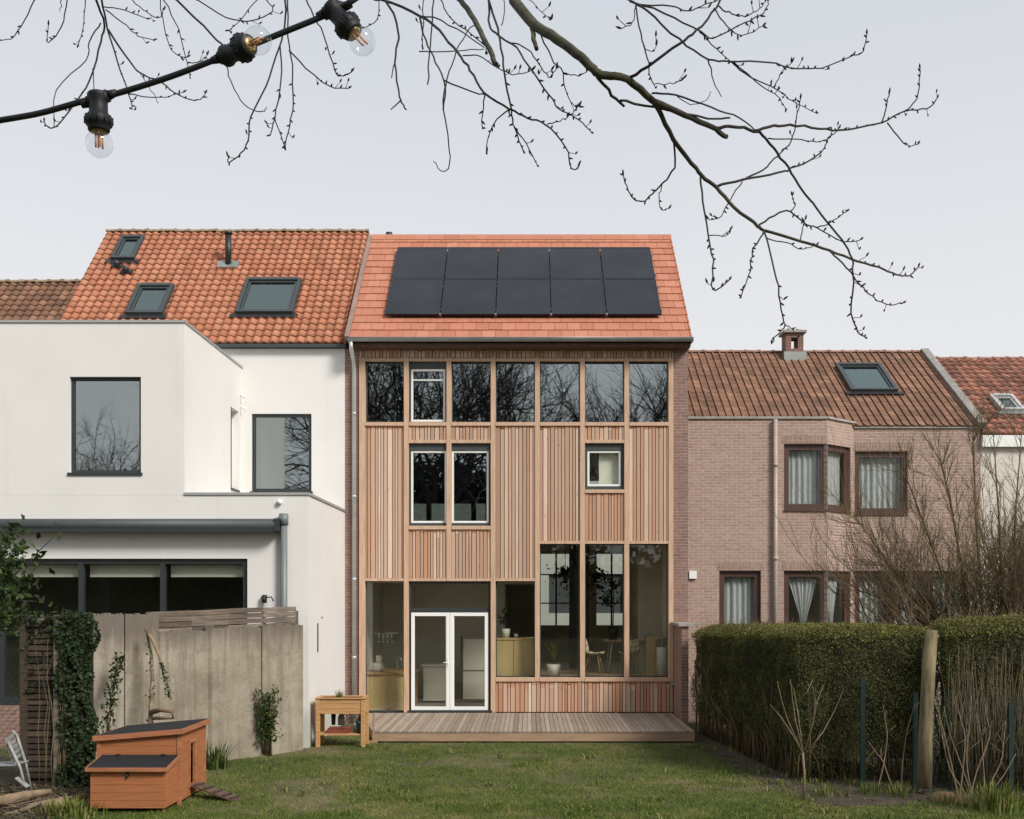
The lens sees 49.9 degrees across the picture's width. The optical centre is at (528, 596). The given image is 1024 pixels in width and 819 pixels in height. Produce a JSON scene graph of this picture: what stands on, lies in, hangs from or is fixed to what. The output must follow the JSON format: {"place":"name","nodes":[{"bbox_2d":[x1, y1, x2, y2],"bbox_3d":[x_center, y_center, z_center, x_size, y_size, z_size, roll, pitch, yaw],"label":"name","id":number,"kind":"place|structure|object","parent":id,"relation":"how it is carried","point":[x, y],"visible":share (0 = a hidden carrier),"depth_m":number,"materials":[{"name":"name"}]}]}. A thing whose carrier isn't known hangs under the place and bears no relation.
{"place":"outdoors","nodes":[
{"label":"outdoors","id":0,"kind":"place"},
{"bbox_2d":[0,279,81,319],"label":"house","id":1,"kind":"structure","parent":0,"point":[33,299],"depth_m":26.67,"materials":[{"name":"brown tile"}]},
{"bbox_2d":[0,757,90,818],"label":"soil bed","id":2,"kind":"object","parent":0,"point":[8,776],"depth_m":15.77,"materials":[{"name":"soil"}]},
{"bbox_2d":[0,658,19,742],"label":"wire fence","id":3,"kind":"object","parent":2,"relation":"on","point":[1,692],"visible":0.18,"depth_m":16.16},
{"bbox_2d":[0,730,31,790],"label":"garden chair","id":4,"kind":"object","parent":2,"relation":"on","point":[14,761],"visible":0.91,"depth_m":15.43,"materials":[{"name":"white plastic"}]},
{"bbox_2d":[0,789,51,805],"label":"log","id":5,"kind":"object","parent":2,"relation":"on","point":[22,795],"visible":0.98,"depth_m":14.36,"materials":[{"name":"wood"}]},
{"bbox_2d":[3,796,71,813],"bbox_3d":[-6.398,2.732,14.084,1.043,0.281,0.156,0,0,-27],"label":"log","id":6,"kind":"object","parent":2,"relation":"on","point":[36,804],"visible":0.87,"depth_m":14.08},
{"bbox_2d":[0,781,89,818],"bbox_3d":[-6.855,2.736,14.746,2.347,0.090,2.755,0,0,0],"label":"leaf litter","id":7,"kind":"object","parent":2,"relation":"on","point":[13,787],"visible":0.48,"depth_m":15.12,"materials":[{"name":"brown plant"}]},
{"bbox_2d":[1,791,90,809],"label":"brushwood","id":8,"kind":"object","parent":2,"relation":"on","point":[17,803],"visible":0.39,"depth_m":14.33,"materials":[{"name":"wood"}]},
{"bbox_2d":[20,615,93,786],"bbox_3d":[-6.851,1.516,15.981,1.012,2.491,0.178,0,0,0],"label":"dark slat screen","id":9,"kind":"object","parent":2,"relation":"on","point":[44,752],"visible":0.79,"depth_m":16.00,"materials":[{"name":"wood"}]},
{"bbox_2d":[16,609,77,698],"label":"creeper sprays","id":10,"kind":"object","parent":9,"relation":"attached to","point":[63,618],"visible":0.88,"depth_m":15.92,"materials":[{"name":"green plant"}]},
{"bbox_2d":[39,793,87,810],"bbox_3d":[-6.027,2.678,14.325,0.184,0.154,0.643,0,0,37],"label":"log","id":11,"kind":"object","parent":2,"relation":"on","point":[84,795],"visible":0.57,"depth_m":14.21,"materials":[{"name":"wood"}]},
{"bbox_2d":[30,793,110,818],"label":"weeds","id":12,"kind":"object","parent":2,"relation":"on","point":[72,806],"visible":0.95,"depth_m":13.83,"materials":[{"name":"green plant"}]},
{"bbox_2d":[51,611,101,786],"bbox_3d":[-6.529,1.504,15.823,0.723,2.573,0.332,0,0,0],"label":"ivy","id":13,"kind":"object","parent":2,"relation":"on","point":[72,648],"visible":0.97,"depth_m":15.87,"materials":[{"name":"green plant"}]},
{"bbox_2d":[99,652,126,732],"bbox_3d":[-6.202,1.627,16.469,0.306,1.582,0.689,0,0,0],"label":"ivy creeper","id":14,"kind":"object","parent":2,"relation":"on","point":[116,667],"visible":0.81,"depth_m":16.41,"materials":[{"name":"green plant"}]},
{"bbox_2d":[0,228,368,747],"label":"white house","id":15,"kind":"structure","parent":0,"point":[172,419],"depth_m":21.20,"materials":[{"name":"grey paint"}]},
{"bbox_2d":[67,378,142,474],"bbox_3d":[-7.686,-3.092,20.070,1.355,1.789,0.200,0,0,0],"label":"window","id":16,"kind":"structure","parent":15,"relation":"in","point":[73,380],"depth_m":20.07,"materials":[{"name":"grey metal"}]},
{"bbox_2d":[0,559,246,704],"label":"sliding window","id":17,"kind":"structure","parent":15,"relation":"in","point":[79,570],"depth_m":20.14,"materials":[{"name":"grey metal"}]},
{"bbox_2d":[104,234,144,263],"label":"roof window","id":18,"kind":"structure","parent":15,"relation":"in","point":[127,248],"depth_m":26.52,"materials":[{"name":"grey metal"}]},
{"bbox_2d":[118,283,174,318],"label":"roof window","id":19,"kind":"structure","parent":15,"relation":"in","point":[148,300],"depth_m":24.91,"materials":[{"name":"glass"}]},
{"bbox_2d":[231,407,239,491],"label":"side window","id":20,"kind":"structure","parent":15,"relation":"in","point":[233,489],"depth_m":23.14,"materials":[{"name":"grey metal"}]},
{"bbox_2d":[229,277,301,317],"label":"roof window","id":21,"kind":"structure","parent":15,"relation":"in","point":[265,297],"depth_m":25.03,"materials":[{"name":"glass"}]},
{"bbox_2d":[250,414,312,493],"bbox_3d":[-5.384,-3.108,24.170,1.364,1.744,0.420,0,0,0],"label":"window","id":22,"kind":"structure","parent":15,"relation":"in","point":[264,422],"depth_m":24.06,"materials":[{"name":"grey metal"}]},
{"bbox_2d":[373,655,383,671],"bbox_3d":[-3.380,1.515,24.800,0.260,0.370,0.260,0,0,0],"label":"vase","id":23,"kind":"object","parent":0,"point":[378,665],"visible":1,"depth_m":24.72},
{"bbox_2d":[367,414,466,421],"bbox_3d":[-2.475,-3.890,24.850,2.250,0.300,0.900,0,0,0],"label":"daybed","id":24,"kind":"object","parent":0,"point":[391,417],"visible":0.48,"depth_m":24.41,"materials":[{"name":"grey"}]},
{"bbox_2d":[0,0,938,343],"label":"overhanging tree","id":25,"kind":"object","parent":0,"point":[550,34],"visible":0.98,"depth_m":4.88,"materials":[{"name":"brown plant"}]},
{"bbox_2d":[0,0,375,156],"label":"string lights","id":26,"kind":"object","parent":25,"relation":"hanging from","point":[241,47],"visible":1,"depth_m":2.09,"materials":[{"name":"plastic"}]},
{"bbox_2d":[0,718,1023,818],"bbox_3d":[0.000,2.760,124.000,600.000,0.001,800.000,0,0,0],"label":"lawn","id":27,"kind":"structure","parent":0,"point":[437,760],"depth_m":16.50,"materials":[{"name":"plant"}]},
{"bbox_2d":[0,514,70,639],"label":"laurel","id":28,"kind":"object","parent":27,"relation":"on","point":[9,579],"visible":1,"depth_m":11.11,"materials":[{"name":"green plant"}]},
{"bbox_2d":[85,718,241,811],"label":"chicken coop","id":29,"kind":"structure","parent":27,"relation":"on","point":[162,765],"depth_m":14.44,"materials":[{"name":"orange wood"}]},
{"bbox_2d":[92,613,302,762],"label":"concrete garden wall","id":30,"kind":"structure","parent":27,"relation":"on","point":[217,676],"depth_m":18.32,"materials":[{"name":"concrete"}]},
{"bbox_2d":[144,628,174,722],"bbox_3d":[-5.650,1.530,16.847,0.431,2.075,0.928,0,0,-20],"label":"dead tree","id":31,"kind":"object","parent":30,"relation":"attached to","point":[151,712],"visible":0.9,"depth_m":16.90,"materials":[{"name":"wood"}]},
{"bbox_2d":[145,606,297,630],"bbox_3d":[-5.118,0.972,18.767,0.202,1.576,2.950,0,0,43],"label":"slat fence","id":32,"kind":"object","parent":30,"relation":"attached to","point":[210,617],"visible":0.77,"depth_m":18.65,"materials":[{"name":"wood"}]},
{"bbox_2d":[206,738,237,770],"bbox_3d":[-5.042,2.491,17.653,0.752,0.538,0.878,0,0,0],"label":"long leaf clump","id":33,"kind":"object","parent":27,"relation":"on","point":[218,759],"visible":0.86,"depth_m":17.53,"materials":[{"name":"green plant"}]},
{"bbox_2d":[253,683,282,755],"bbox_3d":[-4.473,2.123,18.820,0.644,1.284,0.377,0,0,27],"label":"climbing plant","id":34,"kind":"object","parent":27,"relation":"on","point":[267,725],"visible":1,"depth_m":18.78,"materials":[{"name":"green plant"}]},
{"bbox_2d":[315,695,368,746],"bbox_3d":[-3.435,2.308,20.350,0.920,0.905,0.530,0,0,0],"label":"raised planter","id":35,"kind":"object","parent":27,"relation":"on","point":[344,704],"visible":0.99,"depth_m":20.11,"materials":[{"name":"brown wood"}]},
{"bbox_2d":[331,714,335,724],"bbox_3d":[-3.620,2.288,20.450,0.090,0.200,0.090,0,0,0],"label":"plant pot","id":36,"kind":"object","parent":35,"relation":"on","point":[333,719],"visible":0.89,"depth_m":20.42,"materials":[{"name":"black metal"}]},
{"bbox_2d":[324,726,351,732],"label":"seed trays","id":37,"kind":"object","parent":35,"relation":"on","point":[338,729],"visible":1,"depth_m":20.21,"materials":[{"name":"plastic"}]},
{"bbox_2d":[334,691,343,697],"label":"chives","id":38,"kind":"object","parent":35,"relation":"in","point":[340,695],"visible":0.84,"depth_m":20.36,"materials":[{"name":"green plant"}]},
{"bbox_2d":[338,714,347,724],"bbox_3d":[-3.453,2.278,20.430,0.169,0.220,0.130,0,0,-31],"label":"watering jug","id":39,"kind":"object","parent":35,"relation":"on","point":[341,719],"visible":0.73,"depth_m":20.38,"materials":[{"name":"black plastic"}]},
{"bbox_2d":[356,721,365,732],"bbox_3d":[-3.090,2.414,20.280,0.175,0.200,0.180,0,0,0],"label":"teal pot","id":40,"kind":"object","parent":35,"relation":"on","point":[358,726],"visible":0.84,"depth_m":20.21,"materials":[{"name":"plastic"}]},
{"bbox_2d":[369,713,376,742],"bbox_3d":[-2.930,2.480,20.690,0.180,0.560,0.050,0,0,0],"label":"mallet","id":41,"kind":"object","parent":27,"relation":"on","point":[372,741],"visible":0.96,"depth_m":20.67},
{"bbox_2d":[369,713,694,741],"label":"wooden deck","id":42,"kind":"structure","parent":27,"relation":"on","point":[573,726],"depth_m":21.32,"materials":[{"name":"wood"}]},
{"bbox_2d":[215,741,1023,818],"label":"fallen leaves","id":43,"kind":"object","parent":27,"relation":"on","point":[956,814],"visible":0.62,"depth_m":15.54,"materials":[{"name":"plant"}]},
{"bbox_2d":[671,622,698,725],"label":"brick wall","id":44,"kind":"structure","parent":27,"relation":"on","point":[681,671],"depth_m":22.76,"materials":[{"name":"brick"}]},
{"bbox_2d":[772,679,843,799],"bbox_3d":[3.750,1.937,14.899,1.004,1.646,0.307,0,0,0],"label":"sapling","id":45,"kind":"object","parent":27,"relation":"on","point":[798,744],"visible":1,"depth_m":14.89,"materials":[{"name":"plant"}]},
{"bbox_2d":[955,776,1023,815],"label":"sedge clump","id":46,"kind":"object","parent":27,"relation":"on","point":[997,802],"visible":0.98,"depth_m":14.05,"materials":[{"name":"green plant"}]},
{"bbox_2d":[0,0,1023,356],"label":"sky","id":47,"kind":"structure","parent":0,"point":[950,203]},
{"bbox_2d":[413,481,621,624],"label":"street house","id":48,"kind":"structure","parent":0,"point":[462,512],"depth_m":43.00,"materials":[{"name":"grey tile"}]},
{"bbox_2d":[549,575,621,612],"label":"window panes","id":49,"kind":"structure","parent":48,"relation":"in","point":[561,608],"depth_m":43.10,"materials":[{"name":"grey glass"}]},
{"bbox_2d":[344,232,693,722],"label":"timber house","id":50,"kind":"structure","parent":0,"point":[579,345],"depth_m":24.07,"materials":[{"name":"wood"}]},
{"bbox_2d":[366,363,403,421],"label":"window frame","id":51,"kind":"structure","parent":50,"relation":"in","point":[366,363],"depth_m":24.14,"materials":[{"name":"brown metal"}]},
{"bbox_2d":[366,581,403,711],"bbox_3d":[-3.143,1.098,24.160,0.857,2.856,0.059,0,0,0],"label":"window frame","id":52,"kind":"structure","parent":50,"relation":"in","point":[366,581],"depth_m":24.14,"materials":[{"name":"brown wood"}]},
{"bbox_2d":[374,633,398,641],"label":"hanging glasses","id":53,"kind":"object","parent":50,"relation":"hanging from","point":[383,635],"visible":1,"depth_m":25.37,"materials":[{"name":"glass"}]},
{"bbox_2d":[367,657,419,709],"bbox_3d":[-3.095,1.952,25.225,1.090,1.167,1.450,0,0,0],"label":"kitchen counter","id":54,"kind":"object","parent":50,"relation":"on","point":[385,689],"visible":0.77,"depth_m":24.55,"materials":[{"name":"yellow wood"}]},
{"bbox_2d":[409,362,445,421],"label":"casement window","id":55,"kind":"structure","parent":50,"relation":"in","point":[413,366],"depth_m":24.08,"materials":[{"name":"grey metal"}]},
{"bbox_2d":[409,443,445,525],"bbox_3d":[-2.195,-2.437,24.140,0.825,1.804,0.160,0,0,0],"label":"casement window","id":56,"kind":"structure","parent":50,"relation":"in","point":[413,447],"depth_m":24.06,"materials":[{"name":"grey metal"}]},
{"bbox_2d":[411,613,449,709],"bbox_3d":[-2.138,1.422,24.045,0.842,2.129,0.131,0,0,0],"label":"door","id":57,"kind":"structure","parent":50,"relation":"in","point":[413,707],"depth_m":24.04,"materials":[{"name":"white glass"}]},
{"bbox_2d":[421,662,454,700],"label":"kitchen island","id":58,"kind":"structure","parent":50,"relation":"on","point":[434,681],"depth_m":26.20,"materials":[{"name":"paint"}]},
{"bbox_2d":[409,581,490,611],"bbox_3d":[-1.715,0.004,24.130,1.786,0.670,0.140,0,0,0],"label":"transom window","id":59,"kind":"structure","parent":50,"relation":"in","point":[411,609],"depth_m":24.06,"materials":[{"name":"grey metal"}]},
{"bbox_2d":[450,613,487,709],"bbox_3d":[-1.295,1.422,24.075,0.833,2.129,0.070,0,0,0],"label":"door","id":60,"kind":"structure","parent":50,"relation":"in","point":[452,707],"depth_m":24.04,"materials":[{"name":"white glass"}]},
{"bbox_2d":[452,363,490,421],"bbox_3d":[-1.250,-4.459,24.160,0.857,1.332,0.059,0,0,0],"label":"window frame","id":61,"kind":"structure","parent":50,"relation":"in","point":[452,363],"depth_m":24.13,"materials":[{"name":"brown metal"}]},
{"bbox_2d":[452,443,490,525],"bbox_3d":[-1.252,-2.437,24.140,0.860,1.804,0.160,0,0,0],"label":"casement window","id":62,"kind":"structure","parent":50,"relation":"in","point":[456,447],"depth_m":24.06,"materials":[{"name":"grey metal"}]},
{"bbox_2d":[461,637,484,698],"bbox_3d":[-1.160,1.698,26.380,0.880,1.476,0.640,0,0,0],"label":"white cupboard","id":63,"kind":"object","parent":50,"relation":"in","point":[472,668],"visible":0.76,"depth_m":26.10,"materials":[{"name":"paint"}]},
{"bbox_2d":[497,637,533,675],"bbox_3d":[-0.290,1.730,24.580,0.860,1.612,0.480,0,0,0],"label":"plywood cabinet","id":64,"kind":"object","parent":50,"relation":"on","point":[515,656],"visible":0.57,"depth_m":24.36,"materials":[{"name":"wood"}]},
{"bbox_2d":[497,602,513,637],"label":"pot plant","id":65,"kind":"object","parent":64,"relation":"on","point":[506,633],"visible":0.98,"depth_m":24.56,"materials":[{"name":"green plant"}]},
{"bbox_2d":[496,363,534,421],"bbox_3d":[-0.286,-4.459,24.160,0.857,1.332,0.059,0,0,0],"label":"window frame","id":66,"kind":"structure","parent":50,"relation":"in","point":[496,363],"depth_m":24.13,"materials":[{"name":"brown metal"}]},
{"bbox_2d":[496,581,534,676],"bbox_3d":[-0.286,0.719,24.160,0.857,2.098,0.059,0,0,0],"label":"window frame","id":67,"kind":"structure","parent":50,"relation":"in","point":[496,581],"depth_m":24.13,"materials":[{"name":"brown metal"}]},
{"bbox_2d":[546,640,562,675],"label":"sword plant","id":68,"kind":"object","parent":50,"relation":"on","point":[553,669],"visible":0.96,"depth_m":24.51,"materials":[{"name":"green plant"}]},
{"bbox_2d":[540,363,579,421],"bbox_3d":[0.687,-4.459,24.160,0.876,1.332,0.059,0,0,0],"label":"window frame","id":69,"kind":"structure","parent":50,"relation":"in","point":[540,363],"depth_m":24.13,"materials":[{"name":"brown metal"}]},
{"bbox_2d":[540,544,579,676],"bbox_3d":[0.687,0.313,24.160,0.876,2.911,0.059,0,0,0],"label":"window frame","id":70,"kind":"structure","parent":50,"relation":"in","point":[540,544],"depth_m":24.13,"materials":[{"name":"brown metal"}]},
{"bbox_2d":[545,548,578,596],"bbox_3d":[0.870,-0.559,29.006,0.842,1.422,0.601,0,0,24],"label":"hanging plant","id":71,"kind":"object","parent":50,"relation":"hanging from","point":[564,571],"visible":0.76,"depth_m":28.97,"materials":[{"name":"green plant"}]},
{"bbox_2d":[586,640,604,674],"bbox_3d":[1.472,1.375,25.157,0.484,0.819,0.426,0,0,15],"label":"shell chair","id":72,"kind":"object","parent":50,"relation":"on","point":[591,652],"visible":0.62,"depth_m":25.23,"materials":[{"name":"plastic"}]},
{"bbox_2d":[589,546,609,602],"bbox_3d":[1.776,-0.546,28.002,0.850,1.448,0.594,0,0,-21],"label":"hanging plant","id":73,"kind":"object","parent":50,"relation":"hanging from","point":[595,576],"visible":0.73,"depth_m":27.96,"materials":[{"name":"green plant"}]},
{"bbox_2d":[585,363,623,421],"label":"window frame","id":74,"kind":"structure","parent":50,"relation":"in","point":[585,363],"depth_m":24.13,"materials":[{"name":"brown metal"}]},
{"bbox_2d":[585,544,623,676],"bbox_3d":[1.661,0.313,24.160,0.857,2.911,0.059,0,0,0],"label":"window frame","id":75,"kind":"structure","parent":50,"relation":"in","point":[585,544],"depth_m":24.13,"materials":[{"name":"brown metal"}]},
{"bbox_2d":[585,443,623,488],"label":"casement window","id":76,"kind":"structure","parent":50,"relation":"in","point":[608,452],"depth_m":24.08,"materials":[{"name":"grey metal"}]},
{"bbox_2d":[617,639,639,673],"bbox_3d":[2.308,1.375,25.222,0.426,0.819,0.484,0,0,-15],"label":"shell chair","id":77,"kind":"object","parent":50,"relation":"on","point":[634,647],"visible":0.66,"depth_m":25.08,"materials":[{"name":"plastic"}]},
{"bbox_2d":[602,639,655,672],"bbox_3d":[2.365,1.404,26.050,1.170,0.762,1.100,0,0,0],"label":"dining table","id":78,"kind":"object","parent":50,"relation":"on","point":[612,641],"visible":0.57,"depth_m":25.64,"materials":[{"name":"brown wood"}]},
{"bbox_2d":[595,566,635,639],"bbox_3d":[2.000,0.143,26.037,0.747,1.759,0.900,0,0,42],"label":"tall pot plant","id":79,"kind":"object","parent":78,"relation":"on","point":[613,632],"visible":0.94,"depth_m":25.91,"materials":[{"name":"green plant"}]},
{"bbox_2d":[629,363,667,421],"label":"window frame","id":80,"kind":"structure","parent":50,"relation":"in","point":[629,363],"depth_m":24.13,"materials":[{"name":"brown metal"}]},
{"bbox_2d":[629,544,667,676],"bbox_3d":[2.625,0.313,24.160,0.857,2.911,0.059,0,0,0],"label":"window frame","id":81,"kind":"structure","parent":50,"relation":"in","point":[629,544],"depth_m":24.13,"materials":[{"name":"brown metal"}]},
{"bbox_2d":[644,636,665,674],"bbox_3d":[2.880,1.341,25.025,0.440,0.883,0.450,0,0,0],"label":"side cabinet","id":82,"kind":"object","parent":50,"relation":"on","point":[649,655],"visible":0.93,"depth_m":24.80,"materials":[{"name":"yellow wood"}]},
{"bbox_2d":[523,409,533,421],"bbox_3d":[0.010,-3.965,24.700,0.260,0.450,0.200,0,0,0],"label":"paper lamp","id":83,"kind":"object","parent":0,"point":[528,415],"visible":0.48,"depth_m":24.60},
{"bbox_2d":[656,647,665,675],"bbox_3d":[2.980,1.463,24.620,0.240,0.640,0.240,0,0,0],"label":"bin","id":84,"kind":"object","parent":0,"point":[660,661],"visible":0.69,"depth_m":24.52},
{"bbox_2d":[688,327,986,721],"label":"brick house","id":85,"kind":"structure","parent":0,"point":[760,422],"depth_m":24.86,"materials":[{"name":"brick"}]},
{"bbox_2d":[719,571,759,624],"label":"brown window","id":86,"kind":"structure","parent":85,"relation":"in","point":[739,591],"depth_m":24.40,"materials":[{"name":"clear glass"}]},
{"bbox_2d":[784,571,823,623],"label":"brown window","id":87,"kind":"structure","parent":85,"relation":"in","point":[803,588],"depth_m":24.40,"materials":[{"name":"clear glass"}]},
{"bbox_2d":[784,444,827,510],"bbox_3d":[6.093,-2.605,24.311,0.950,1.483,0.283,0,0,0],"label":"brown window","id":88,"kind":"structure","parent":85,"relation":"in","point":[802,462],"depth_m":24.40,"materials":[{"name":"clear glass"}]},
{"bbox_2d":[827,571,847,632],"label":"brown window","id":89,"kind":"structure","parent":85,"relation":"in","point":[830,595],"depth_m":24.73,"materials":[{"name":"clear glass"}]},
{"bbox_2d":[827,445,851,513],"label":"brown window","id":90,"kind":"structure","parent":85,"relation":"in","point":[831,451],"depth_m":24.78,"materials":[{"name":"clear glass"}]},
{"bbox_2d":[835,362,903,394],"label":"roof window","id":91,"kind":"structure","parent":85,"relation":"in","point":[860,378],"depth_m":26.80,"materials":[{"name":"glass"}]},
{"bbox_2d":[855,452,906,515],"bbox_3d":[7.980,-2.552,25.011,1.195,1.451,0.281,0,0,0],"label":"brown window","id":92,"kind":"structure","parent":85,"relation":"in","point":[869,491],"depth_m":25.11,"materials":[{"name":"clear glass"}]},
{"bbox_2d":[855,571,966,674],"bbox_3d":[8.666,0.666,25.012,2.566,2.477,0.283,0,0,0],"label":"brown window","id":93,"kind":"structure","parent":85,"relation":"in","point":[859,593],"depth_m":25.11,"materials":[{"name":"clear glass"}]},
{"bbox_2d":[690,728,1023,805],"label":"soil strip","id":94,"kind":"object","parent":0,"point":[700,738],"visible":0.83,"depth_m":16.46,"materials":[{"name":"soil"}]},
{"bbox_2d":[686,615,938,781],"bbox_3d":[4.562,1.542,19.342,2.377,2.444,6.727,0,0,-6],"label":"clipped hedge","id":95,"kind":"object","parent":94,"relation":"on","point":[743,669],"visible":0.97,"depth_m":16.43,"materials":[{"name":"green plant"}]},
{"bbox_2d":[810,780,844,798],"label":"grass tuft","id":96,"kind":"object","parent":94,"relation":"on","point":[826,790],"visible":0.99,"depth_m":15.19,"materials":[{"name":"plant"}]},
{"bbox_2d":[849,780,888,795],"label":"grass tuft","id":97,"kind":"object","parent":94,"relation":"on","point":[867,789],"visible":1,"depth_m":15.37,"materials":[{"name":"plant"}]},
{"bbox_2d":[759,365,1023,737],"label":"bare shrub","id":98,"kind":"object","parent":94,"relation":"on","point":[1007,590],"visible":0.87,"depth_m":18.62,"materials":[{"name":"brown plant"}]},
{"bbox_2d":[868,705,916,790],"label":"bramble canes","id":99,"kind":"object","parent":94,"relation":"on","point":[881,754],"visible":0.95,"depth_m":15.50,"materials":[{"name":"plant"}]},
{"bbox_2d":[885,781,920,797],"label":"grass tuft","id":100,"kind":"object","parent":94,"relation":"on","point":[902,791],"visible":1,"depth_m":15.14,"materials":[{"name":"plant"}]},
{"bbox_2d":[916,629,937,788],"bbox_3d":[5.559,1.569,15.350,0.296,2.213,0.210,0,0,0],"label":"wooden post","id":101,"kind":"object","parent":94,"relation":"on","point":[925,751],"visible":1,"depth_m":15.27,"materials":[{"name":"wood"}]},
{"bbox_2d":[860,678,1023,795],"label":"green wire fence","id":102,"kind":"object","parent":94,"relation":"on","point":[1010,719],"visible":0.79,"depth_m":15.28,"materials":[{"name":"metal"}]},
{"bbox_2d":[928,791,960,802],"bbox_3d":[5.632,2.705,14.907,0.433,0.110,0.427,0,0,0],"label":"clay mound","id":103,"kind":"object","parent":94,"relation":"on","point":[936,795],"visible":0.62,"depth_m":14.79,"materials":[{"name":"soil"}]},
{"bbox_2d":[930,789,966,807],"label":"grass tuft","id":104,"kind":"object","parent":94,"relation":"on","point":[951,798],"visible":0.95,"depth_m":14.57,"materials":[{"name":"plant"}]},
{"bbox_2d":[924,604,1023,789],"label":"hedge","id":105,"kind":"object","parent":94,"relation":"on","point":[994,638],"visible":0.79,"depth_m":15.79,"materials":[{"name":"green plant"}]},
{"bbox_2d":[936,696,1015,805],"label":"bramble canes","id":106,"kind":"object","parent":94,"relation":"on","point":[960,785],"visible":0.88,"depth_m":14.50,"materials":[{"name":"plant"}]},
{"bbox_2d":[939,647,1023,790],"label":"hedge twigs","id":107,"kind":"object","parent":94,"relation":"on","point":[978,747],"visible":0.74,"depth_m":15.48,"materials":[{"name":"plant"}]},
{"bbox_2d":[1007,791,1023,806],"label":"grass tuft","id":108,"kind":"object","parent":94,"relation":"on","point":[1018,800],"visible":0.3,"depth_m":14.63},
{"bbox_2d":[936,356,1023,614],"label":"house","id":109,"kind":"structure","parent":0,"point":[962,373],"depth_m":25.78,"materials":[{"name":"tile"}]},
{"bbox_2d":[989,393,1023,414],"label":"roof window","id":110,"kind":"structure","parent":109,"relation":"in","point":[1007,400],"depth_m":25.96,"materials":[{"name":"metal"}]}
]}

